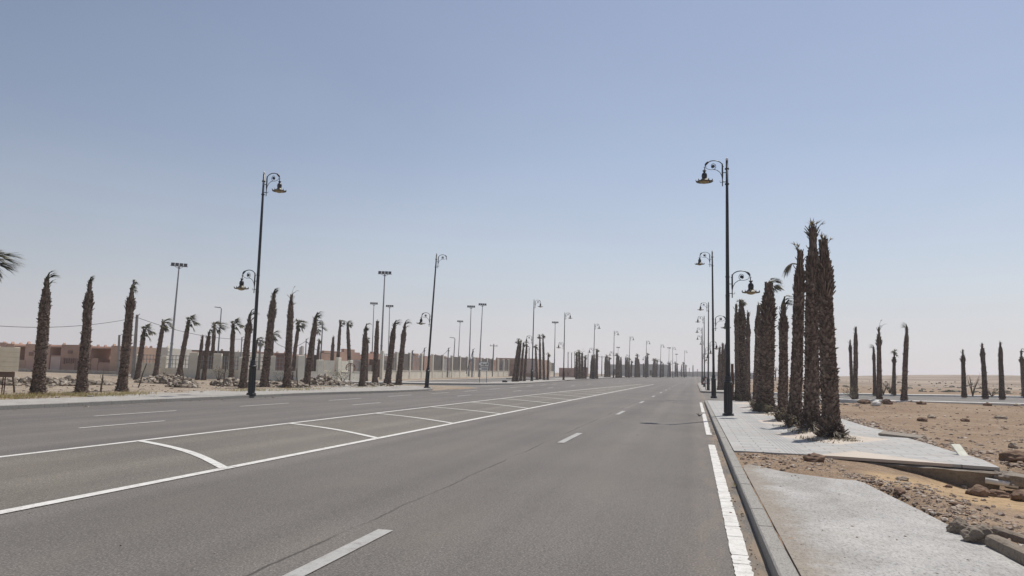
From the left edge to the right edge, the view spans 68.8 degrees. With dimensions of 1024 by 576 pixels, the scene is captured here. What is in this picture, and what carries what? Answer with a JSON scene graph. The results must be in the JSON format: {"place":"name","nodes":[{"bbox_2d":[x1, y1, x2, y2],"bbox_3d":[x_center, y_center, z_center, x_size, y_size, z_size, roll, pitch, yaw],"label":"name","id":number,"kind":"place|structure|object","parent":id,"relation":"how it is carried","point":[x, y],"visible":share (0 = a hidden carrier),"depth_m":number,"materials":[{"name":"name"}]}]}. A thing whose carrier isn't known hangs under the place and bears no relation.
{"place":"outdoors","nodes":[
{"label":"outdoors","id":0,"kind":"place"},
{"bbox_2d":[0,377,362,398],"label":"gravel","id":1,"kind":"structure","parent":0,"point":[151,388],"depth_m":41.78,"materials":[{"name":"gravel"}]},
{"bbox_2d":[0,386,413,404],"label":"pavement","id":2,"kind":"structure","parent":0,"point":[209,393],"depth_m":34.81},
{"bbox_2d":[234,172,285,395],"bbox_3d":[-12.764,-0.308,37.532,2.554,11.349,0.744,0,-6,14],"label":"street lamp","id":3,"kind":"object","parent":2,"relation":"on","point":[252,376],"visible":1,"depth_m":37.49,"materials":[{"name":"metal"}]},
{"bbox_2d":[128,375,560,382],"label":"pavement","id":4,"kind":"structure","parent":0,"point":[529,381],"depth_m":84.52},
{"bbox_2d":[511,338,521,381],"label":"palm tree","id":5,"kind":"object","parent":4,"relation":"on","point":[515,364],"visible":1,"depth_m":94.83,"materials":[{"name":"brown plant"}]},
{"bbox_2d":[310,383,429,388],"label":"pavement","id":6,"kind":"structure","parent":0,"point":[417,387],"depth_m":59.56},
{"bbox_2d":[358,323,371,386],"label":"palm tree","id":7,"kind":"object","parent":6,"relation":"on","point":[362,373],"visible":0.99,"depth_m":59.20,"materials":[{"name":"brown plant"}]},
{"bbox_2d":[371,320,379,382],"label":"palm tree","id":8,"kind":"object","parent":6,"relation":"on","point":[375,362],"visible":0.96,"depth_m":64.62,"materials":[{"name":"brown plant"}]},
{"bbox_2d":[383,320,402,383],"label":"palm tree","id":9,"kind":"object","parent":6,"relation":"on","point":[388,373],"visible":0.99,"depth_m":67.27,"materials":[{"name":"brown plant"}]},
{"bbox_2d":[394,320,411,384],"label":"palm tree","id":10,"kind":"object","parent":6,"relation":"on","point":[400,368],"visible":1,"depth_m":66.36,"materials":[{"name":"brown plant"}]},
{"bbox_2d":[417,253,446,387],"bbox_3d":[-6.585,2.570,59.861,2.174,10.868,0.727,2,-7,14],"label":"street lamp","id":11,"kind":"object","parent":6,"relation":"on","point":[427,375],"visible":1,"depth_m":59.74,"materials":[{"name":"metal"}]},
{"bbox_2d":[0,376,771,575],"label":"road","id":12,"kind":"structure","parent":0,"point":[473,506],"depth_m":9.30,"materials":[{"name":"asphalt"}]},
{"bbox_2d":[0,384,650,509],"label":"central strip","id":13,"kind":"object","parent":12,"relation":"on","point":[29,479],"visible":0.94,"depth_m":13.81,"materials":[{"name":"asphalt"}]},
{"bbox_2d":[0,384,753,575],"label":"road markings","id":14,"kind":"object","parent":12,"relation":"on","point":[737,546],"visible":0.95,"depth_m":9.90,"materials":[{"name":"paint"}]},
{"bbox_2d":[391,381,518,390],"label":"side street","id":15,"kind":"structure","parent":0,"point":[475,386],"depth_m":75.31,"materials":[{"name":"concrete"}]},
{"bbox_2d":[291,318,308,379],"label":"palm tree","id":16,"kind":"object","parent":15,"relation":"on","point":[295,345],"visible":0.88,"depth_m":75.04,"materials":[{"name":"brown plant"}]},
{"bbox_2d":[346,320,353,360],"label":"palm tree","id":17,"kind":"object","parent":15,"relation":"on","point":[348,341],"visible":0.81,"depth_m":83.93,"materials":[{"name":"brown plant"}]},
{"bbox_2d":[411,376,603,381],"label":"service road","id":18,"kind":"structure","parent":0,"point":[488,380],"depth_m":104.41,"materials":[{"name":"asphalt"}]},
{"bbox_2d":[0,371,1023,543],"bbox_3d":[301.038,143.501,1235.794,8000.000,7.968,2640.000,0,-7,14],"label":"ground","id":19,"kind":"structure","parent":0,"point":[885,472],"depth_m":31.04,"materials":[{"name":"sand"}]},
{"bbox_2d":[0,347,19,394],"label":"sign","id":20,"kind":"object","parent":19,"relation":"on","point":[9,360],"visible":0.84,"depth_m":31.02,"materials":[{"name":"metal"}]},
{"bbox_2d":[0,250,23,282],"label":"palm tree","id":21,"kind":"object","parent":19,"relation":"on","point":[4,264],"visible":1,"depth_m":30.54,"materials":[{"name":"green plant"}]},
{"bbox_2d":[0,376,74,386],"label":"rubble heap","id":22,"kind":"object","parent":19,"relation":"on","point":[50,381],"visible":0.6,"depth_m":43.22,"materials":[{"name":"stone"}]},
{"bbox_2d":[27,270,58,393],"bbox_3d":[-20.207,1.941,32.283,0.989,5.554,0.811,-1,-6,14],"label":"palm tree","id":23,"kind":"object","parent":19,"relation":"on","point":[38,383],"visible":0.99,"depth_m":32.13,"materials":[{"name":"brown plant"}]},
{"bbox_2d":[20,375,115,384],"bbox_3d":[-28.124,5.954,47.745,6.066,0.741,4.108,0,-7,14],"label":"rubble heap","id":24,"kind":"object","parent":19,"relation":"on","point":[69,378],"visible":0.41,"depth_m":47.40,"materials":[{"name":"stone"}]},
{"bbox_2d":[18,369,129,374],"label":"wall","id":25,"kind":"structure","parent":19,"relation":"on","point":[74,371],"depth_m":84.90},
{"bbox_2d":[0,341,156,373],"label":"walled house","id":26,"kind":"structure","parent":19,"relation":"on","point":[63,356],"depth_m":89.93,"materials":[{"name":"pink paint"}]},
{"bbox_2d":[72,276,95,393],"bbox_3d":[-19.872,2.213,34.987,0.809,5.646,0.739,-2,-7,28],"label":"palm tree","id":27,"kind":"object","parent":19,"relation":"on","point":[83,363],"visible":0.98,"depth_m":34.83,"materials":[{"name":"brown plant"}]},
{"bbox_2d":[115,279,139,391],"bbox_3d":[-19.518,2.460,37.914,1.004,5.833,0.752,-5,-9,44],"label":"palm tree","id":28,"kind":"object","parent":19,"relation":"on","point":[122,383],"visible":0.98,"depth_m":37.89,"materials":[{"name":"brown plant"}]},
{"bbox_2d":[131,314,139,377],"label":"utility pole","id":29,"kind":"object","parent":19,"relation":"on","point":[133,369],"visible":0.9,"depth_m":69.91,"materials":[{"name":"metal"}]},
{"bbox_2d":[132,323,156,379],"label":"palm tree","id":30,"kind":"object","parent":19,"relation":"on","point":[138,371],"visible":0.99,"depth_m":64.07,"materials":[{"name":"brown plant"}]},
{"bbox_2d":[151,318,173,375],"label":"palm tree","id":31,"kind":"object","parent":19,"relation":"on","point":[163,326],"visible":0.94,"depth_m":71.03,"materials":[{"name":"brown plant"}]},
{"bbox_2d":[134,372,198,383],"bbox_3d":[-25.150,6.627,54.595,4.755,1.004,3.548,0,-7,14],"label":"rubble heap","id":32,"kind":"object","parent":19,"relation":"on","point":[163,378],"visible":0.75,"depth_m":53.98,"materials":[{"name":"stone"}]},
{"bbox_2d":[160,345,191,368],"bbox_3d":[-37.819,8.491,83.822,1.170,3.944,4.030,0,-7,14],"label":"walled house","id":33,"kind":"structure","parent":19,"relation":"on","point":[165,351],"depth_m":83.13,"materials":[{"name":"beige paint"}]},
{"bbox_2d":[168,262,186,367],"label":"floodlight mast","id":34,"kind":"object","parent":19,"relation":"on","point":[174,315],"visible":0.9,"depth_m":80.47,"materials":[{"name":"metal"}]},
{"bbox_2d":[165,380,202,387],"bbox_3d":[-20.172,5.983,46.029,2.550,0.621,1.640,0,-7,14],"label":"rubble heap","id":35,"kind":"object","parent":19,"relation":"on","point":[185,384],"visible":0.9,"depth_m":45.58,"materials":[{"name":"stone"}]},
{"bbox_2d":[175,314,201,375],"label":"palm tree","id":36,"kind":"object","parent":19,"relation":"on","point":[184,345],"visible":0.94,"depth_m":67.28,"materials":[{"name":"brown plant"}]},
{"bbox_2d":[194,334,203,379],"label":"palm tree","id":37,"kind":"object","parent":19,"relation":"on","point":[197,375],"visible":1,"depth_m":68.69,"materials":[{"name":"brown plant"}]},
{"bbox_2d":[0,385,408,399],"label":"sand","id":38,"kind":"structure","parent":19,"relation":"on","point":[47,394],"depth_m":31.95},
{"bbox_2d":[200,326,215,379],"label":"palm tree","id":39,"kind":"object","parent":19,"relation":"on","point":[205,359],"visible":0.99,"depth_m":67.36,"materials":[{"name":"brown plant"}]},
{"bbox_2d":[192,349,229,369],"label":"walled house","id":40,"kind":"structure","parent":19,"relation":"on","point":[225,353],"depth_m":92.13,"materials":[{"name":"paint"}]},
{"bbox_2d":[0,380,432,409],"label":"kerb","id":41,"kind":"structure","parent":19,"relation":"on","point":[46,405],"depth_m":31.18,"materials":[{"name":"concrete"}]},
{"bbox_2d":[210,321,227,368],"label":"palm tree","id":42,"kind":"object","parent":19,"relation":"on","point":[214,338],"visible":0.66,"depth_m":74.13,"materials":[{"name":"brown plant"}]},
{"bbox_2d":[209,377,247,386],"bbox_3d":[-19.406,6.559,52.020,3.470,0.743,2.574,0,-7,14],"label":"rubble heap","id":43,"kind":"object","parent":19,"relation":"on","point":[231,382],"visible":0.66,"depth_m":51.30,"materials":[{"name":"stone"}]},
{"bbox_2d":[227,317,245,377],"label":"palm tree","id":44,"kind":"object","parent":19,"relation":"on","point":[232,350],"visible":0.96,"depth_m":71.51,"materials":[{"name":"brown plant"}]},
{"bbox_2d":[228,350,263,369],"bbox_3d":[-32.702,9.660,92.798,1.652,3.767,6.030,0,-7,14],"label":"walled house","id":45,"kind":"structure","parent":19,"relation":"on","point":[237,354],"depth_m":90.25,"materials":[{"name":"beige paint"}]},
{"bbox_2d":[238,309,259,387],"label":"palm tree","id":46,"kind":"object","parent":19,"relation":"on","point":[248,330],"visible":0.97,"depth_m":47.81,"materials":[{"name":"brown plant"}]},
{"bbox_2d":[132,352,371,380],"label":"wall","id":47,"kind":"structure","parent":19,"relation":"on","point":[191,369],"depth_m":74.02,"materials":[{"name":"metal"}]},
{"bbox_2d":[258,288,279,386],"bbox_3d":[-16.290,3.395,50.311,1.182,6.929,0.854,2,-7,14],"label":"palm tree","id":48,"kind":"object","parent":19,"relation":"on","point":[266,362],"visible":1,"depth_m":50.14,"materials":[{"name":"brown plant"}]},
{"bbox_2d":[250,350,298,370],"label":"walled house","id":49,"kind":"structure","parent":19,"relation":"on","point":[279,356],"depth_m":95.47,"materials":[{"name":"brown paint"}]},
{"bbox_2d":[282,286,298,387],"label":"palm tree","id":50,"kind":"object","parent":19,"relation":"on","point":[287,381],"visible":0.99,"depth_m":51.39,"materials":[{"name":"brown plant"}]},
{"bbox_2d":[303,311,323,385],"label":"palm tree","id":51,"kind":"object","parent":19,"relation":"on","point":[308,367],"visible":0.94,"depth_m":55.31,"materials":[{"name":"brown plant"}]},
{"bbox_2d":[299,373,347,385],"bbox_3d":[-15.582,7.523,60.887,4.557,1.176,3.268,0,-7,14],"label":"rubble heap","id":52,"kind":"object","parent":19,"relation":"on","point":[325,379],"visible":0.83,"depth_m":60.06,"materials":[{"name":"stone"}]},
{"bbox_2d":[103,375,566,384],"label":"kerb","id":53,"kind":"structure","parent":19,"relation":"on","point":[449,383],"depth_m":78.49,"materials":[{"name":"concrete"}]},
{"bbox_2d":[378,271,391,351],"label":"floodlight mast","id":54,"kind":"object","parent":19,"relation":"on","point":[388,273],"visible":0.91,"depth_m":118.09,"materials":[{"name":"metal"}]},
{"bbox_2d":[316,349,495,371],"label":"compound wall","id":55,"kind":"structure","parent":19,"relation":"on","point":[354,355],"depth_m":105.32,"materials":[{"name":"brown paint"}]},
{"bbox_2d":[379,351,553,378],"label":"cream fence","id":56,"kind":"object","parent":19,"relation":"on","point":[458,366],"visible":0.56,"depth_m":110.29,"materials":[{"name":"metal"}]},
{"bbox_2d":[495,357,549,376],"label":"warehouse","id":57,"kind":"structure","parent":19,"relation":"on","point":[529,365],"depth_m":153.31,"materials":[{"name":"beige paint"}]},
{"bbox_2d":[640,364,667,375],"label":"warehouse","id":58,"kind":"structure","parent":19,"relation":"on","point":[658,371],"depth_m":278.64,"materials":[{"name":"grey paint"}]},
{"bbox_2d":[671,371,752,378],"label":"boundary wall","id":59,"kind":"structure","parent":19,"relation":"on","point":[710,374],"depth_m":364.36,"materials":[{"name":"grey paint"}]},
{"bbox_2d":[704,400,798,575],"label":"kerb","id":60,"kind":"structure","parent":19,"relation":"on","point":[778,560],"depth_m":7.89,"materials":[{"name":"concrete"}]},
{"bbox_2d":[734,452,886,575],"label":"bare earth","id":61,"kind":"structure","parent":19,"relation":"on","point":[835,472],"depth_m":12.44,"materials":[{"name":"soil"}]},
{"bbox_2d":[802,453,824,461],"bbox_3d":[5.419,3.059,13.417,0.392,0.198,0.482,0,-7,14],"label":"boulder","id":62,"kind":"object","parent":61,"relation":"on","point":[813,457],"visible":0.84,"depth_m":13.28,"materials":[{"name":"red stone"}]},
{"bbox_2d":[751,392,1022,397],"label":"kerb","id":63,"kind":"structure","parent":19,"relation":"on","point":[936,395],"depth_m":64.15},
{"bbox_2d":[1018,349,1023,397],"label":"palm tree","id":64,"kind":"object","parent":63,"relation":"on","point":[1021,359],"visible":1,"depth_m":67.73,"materials":[{"name":"brown plant"}]},
{"bbox_2d":[802,399,1023,405],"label":"kerb","id":65,"kind":"structure","parent":19,"relation":"on","point":[855,401],"depth_m":42.31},
{"bbox_2d":[803,405,1023,487],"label":"rubble","id":66,"kind":"object","parent":19,"relation":"on","point":[1019,464],"visible":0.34,"depth_m":17.92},
{"bbox_2d":[839,380,1021,393],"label":"scrub","id":67,"kind":"object","parent":19,"relation":"on","point":[1006,391],"visible":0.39,"depth_m":99.01,"materials":[{"name":"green plant"}]},
{"bbox_2d":[863,461,1001,489],"bbox_3d":[7.547,3.487,13.950,2.664,0.438,1.008,-3,-7,31],"label":"pavement footing","id":68,"kind":"object","parent":19,"relation":"on","point":[969,477],"visible":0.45,"depth_m":13.30,"materials":[{"name":"concrete"}]},
{"bbox_2d":[994,470,1023,487],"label":"concrete chunk","id":69,"kind":"object","parent":68,"relation":"on","point":[1015,479],"visible":0.82,"depth_m":12.77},
{"bbox_2d":[985,478,1018,488],"bbox_3d":[8.402,3.346,12.822,0.488,0.147,0.119,-2,-7,28],"label":"pipe","id":70,"kind":"object","parent":69,"relation":"on","point":[997,482],"visible":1,"depth_m":12.81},
{"bbox_2d":[841,402,1023,460],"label":"gravel","id":71,"kind":"structure","parent":19,"relation":"on","point":[991,451],"depth_m":23.86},
{"bbox_2d":[842,472,1023,548],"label":"rubble","id":72,"kind":"object","parent":19,"relation":"on","point":[957,509],"visible":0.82,"depth_m":8.98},
{"bbox_2d":[960,524,994,544],"bbox_3d":[4.344,2.293,6.924,0.311,0.215,0.287,-4,-8,40],"label":"rock","id":73,"kind":"object","parent":19,"relation":"on","point":[978,533],"visible":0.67,"depth_m":6.85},
{"bbox_2d":[965,484,989,496],"bbox_3d":[6.354,2.794,10.195,0.281,0.222,0.260,2,-6,-10],"label":"boulder","id":74,"kind":"object","parent":19,"relation":"on","point":[978,490],"visible":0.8,"depth_m":10.12,"materials":[{"name":"beige stone"}]},
{"bbox_2d":[988,489,1009,497],"bbox_3d":[6.700,2.857,10.348,0.328,0.132,0.221,-3,-8,36],"label":"boulder","id":75,"kind":"object","parent":19,"relation":"on","point":[998,493],"visible":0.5,"depth_m":10.27,"materials":[{"name":"red stone"}]},
{"bbox_2d":[984,534,1023,565],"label":"concrete chunk","id":76,"kind":"object","parent":19,"relation":"on","point":[1008,548],"visible":0.75,"depth_m":6.39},
{"bbox_2d":[991,526,1023,543],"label":"concrete chunk","id":77,"kind":"object","parent":19,"relation":"on","point":[1008,533],"visible":0.57,"depth_m":6.90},
{"bbox_2d":[998,450,1023,462],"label":"boulder","id":78,"kind":"object","parent":19,"relation":"on","point":[1013,455],"visible":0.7,"depth_m":14.55,"materials":[{"name":"red stone"}]},
{"bbox_2d":[1009,489,1023,501],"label":"boulder","id":79,"kind":"object","parent":19,"relation":"on","point":[1017,495],"visible":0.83,"depth_m":9.94,"materials":[{"name":"red stone"}]},
{"bbox_2d":[0,0,1023,376],"label":"sky","id":80,"kind":"structure","parent":0,"point":[555,153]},
{"bbox_2d":[699,380,734,391],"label":"pavement","id":81,"kind":"structure","parent":0,"point":[702,387],"depth_m":92.85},
{"bbox_2d":[697,302,718,389],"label":"street lamp","id":82,"kind":"object","parent":81,"relation":"on","point":[708,378],"visible":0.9,"depth_m":78.53,"materials":[{"name":"metal"}]},
{"bbox_2d":[721,342,724,389],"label":"palm tree","id":83,"kind":"object","parent":81,"relation":"on","point":[722,365],"visible":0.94,"depth_m":82.60,"materials":[{"name":"brown plant"}]},
{"bbox_2d":[737,453,856,478],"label":"gravel","id":84,"kind":"structure","parent":0,"point":[752,456],"depth_m":12.88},
{"bbox_2d":[707,400,999,470],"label":"pavement","id":85,"kind":"structure","parent":0,"point":[745,429],"depth_m":16.82,"materials":[{"name":"concrete"}]},
{"bbox_2d":[696,158,759,415],"bbox_3d":[8.284,-0.124,28.726,2.396,10.034,0.698,0,-7,14],"label":"street lamp","id":86,"kind":"object","parent":85,"relation":"on","point":[728,400],"visible":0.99,"depth_m":28.57,"materials":[{"name":"metal"}]},
{"bbox_2d":[750,301,760,404],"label":"palm tree","id":87,"kind":"object","parent":85,"relation":"on","point":[757,330],"visible":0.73,"depth_m":37.85,"materials":[{"name":"brown plant"}]},
{"bbox_2d":[749,277,783,411],"bbox_3d":[11.224,2.485,32.760,1.426,6.080,1.412,2,-6,14],"label":"palm tree","id":88,"kind":"object","parent":85,"relation":"on","point":[766,370],"visible":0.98,"depth_m":32.59,"materials":[{"name":"brown plant"}]},
{"bbox_2d":[776,295,792,419],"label":"palm tree","id":89,"kind":"object","parent":85,"relation":"on","point":[783,380],"visible":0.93,"depth_m":26.66,"materials":[{"name":"brown plant"}]},
{"bbox_2d":[782,241,805,424],"bbox_3d":[8.944,1.466,23.737,0.745,5.993,0.858,2,-6,-8],"label":"palm tree","id":90,"kind":"object","parent":85,"relation":"on","point":[794,406],"visible":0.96,"depth_m":23.49,"materials":[{"name":"brown plant"}]},
{"bbox_2d":[795,218,822,429],"bbox_3d":[8.792,1.045,21.903,0.894,6.416,0.839,1,-6,14],"label":"palm tree","id":91,"kind":"object","parent":85,"relation":"on","point":[810,413],"visible":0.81,"depth_m":21.72,"materials":[{"name":"brown plant"}]},
{"bbox_2d":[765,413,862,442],"bbox_3d":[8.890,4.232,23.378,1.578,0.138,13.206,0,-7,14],"label":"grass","id":92,"kind":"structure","parent":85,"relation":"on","point":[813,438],"depth_m":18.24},
{"bbox_2d":[770,412,859,441],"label":"leaf litter","id":93,"kind":"object","parent":85,"relation":"on","point":[826,433],"visible":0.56,"depth_m":18.66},
{"bbox_2d":[812,232,849,437],"bbox_3d":[8.134,1.203,19.228,0.836,5.449,0.799,3,-7,-17],"label":"palm tree","id":94,"kind":"object","parent":85,"relation":"on","point":[830,417],"visible":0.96,"depth_m":19.11,"materials":[{"name":"brown plant"}]},
{"bbox_2d":[878,431,924,438],"bbox_3d":[10.184,3.856,19.557,1.000,0.061,0.420,0,0,42],"label":"broken slab","id":95,"kind":"object","parent":85,"relation":"on","point":[896,434],"depth_m":19.51,"materials":[{"name":"concrete"}]},
{"bbox_2d":[701,393,1023,402],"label":"side street","id":96,"kind":"structure","parent":0,"point":[707,396],"depth_m":55.50,"materials":[{"name":"asphalt"}]},
{"bbox_2d":[695,251,730,397],"bbox_3d":[14.182,2.509,52.738,2.444,10.429,0.712,0,-7,14],"label":"street lamp","id":97,"kind":"object","parent":96,"relation":"on","point":[713,386],"visible":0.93,"depth_m":52.57,"materials":[{"name":"metal"}]},
{"bbox_2d":[733,304,741,400],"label":"palm tree","id":98,"kind":"object","parent":96,"relation":"on","point":[737,390],"visible":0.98,"depth_m":48.19,"materials":[{"name":"brown plant"}]},
{"bbox_2d":[736,299,751,400],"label":"palm tree","id":99,"kind":"object","parent":96,"relation":"on","point":[742,337],"visible":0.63,"depth_m":48.94,"materials":[{"name":"brown plant"}]},
{"bbox_2d":[744,310,751,400],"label":"palm tree","id":100,"kind":"object","parent":96,"relation":"on","point":[747,396],"visible":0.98,"depth_m":45.97,"materials":[{"name":"brown plant"}]},
{"bbox_2d":[848,339,852,395],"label":"palm tree","id":101,"kind":"object","parent":96,"relation":"on","point":[850,363],"visible":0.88,"depth_m":58.62,"materials":[{"name":"brown plant"}]},
{"bbox_2d":[851,327,858,399],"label":"palm tree","id":102,"kind":"object","parent":96,"relation":"on","point":[855,366],"visible":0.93,"depth_m":49.48,"materials":[{"name":"brown plant"}]},
{"bbox_2d":[869,344,876,395],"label":"palm tree","id":103,"kind":"object","parent":96,"relation":"on","point":[874,372],"visible":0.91,"depth_m":57.97,"materials":[{"name":"brown plant"}]},
{"bbox_2d":[875,321,882,399],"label":"palm tree","id":104,"kind":"object","parent":96,"relation":"on","point":[879,370],"visible":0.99,"depth_m":45.86,"materials":[{"name":"brown plant"}]},
{"bbox_2d":[891,349,897,395],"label":"palm tree","id":105,"kind":"object","parent":96,"relation":"on","point":[894,361],"visible":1,"depth_m":62.23,"materials":[{"name":"brown plant"}]},
{"bbox_2d":[900,324,908,400],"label":"palm tree","id":106,"kind":"object","parent":96,"relation":"on","point":[904,393],"visible":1,"depth_m":44.81,"materials":[{"name":"brown plant"}]},
{"bbox_2d":[960,349,967,397],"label":"palm tree","id":107,"kind":"object","parent":96,"relation":"on","point":[964,394],"visible":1,"depth_m":60.38,"materials":[{"name":"brown plant"}]},
{"bbox_2d":[979,343,989,398],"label":"palm tree","id":108,"kind":"object","parent":96,"relation":"on","point":[984,389],"visible":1,"depth_m":58.09,"materials":[{"name":"brown plant"}]},
{"bbox_2d":[998,341,1005,399],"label":"palm tree","id":109,"kind":"object","parent":96,"relation":"on","point":[1001,391],"visible":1,"depth_m":57.55,"materials":[{"name":"brown plant"}]},
{"bbox_2d":[743,464,1023,575],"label":"pavement","id":110,"kind":"structure","parent":0,"point":[922,548],"depth_m":7.12,"materials":[{"name":"concrete"}]},
{"bbox_2d":[946,517,968,533],"bbox_3d":[4.373,2.346,7.309,0.171,0.199,0.229,6,-8,-37],"label":"rock","id":111,"kind":"object","parent":110,"relation":"on","point":[956,525],"visible":0.58,"depth_m":7.28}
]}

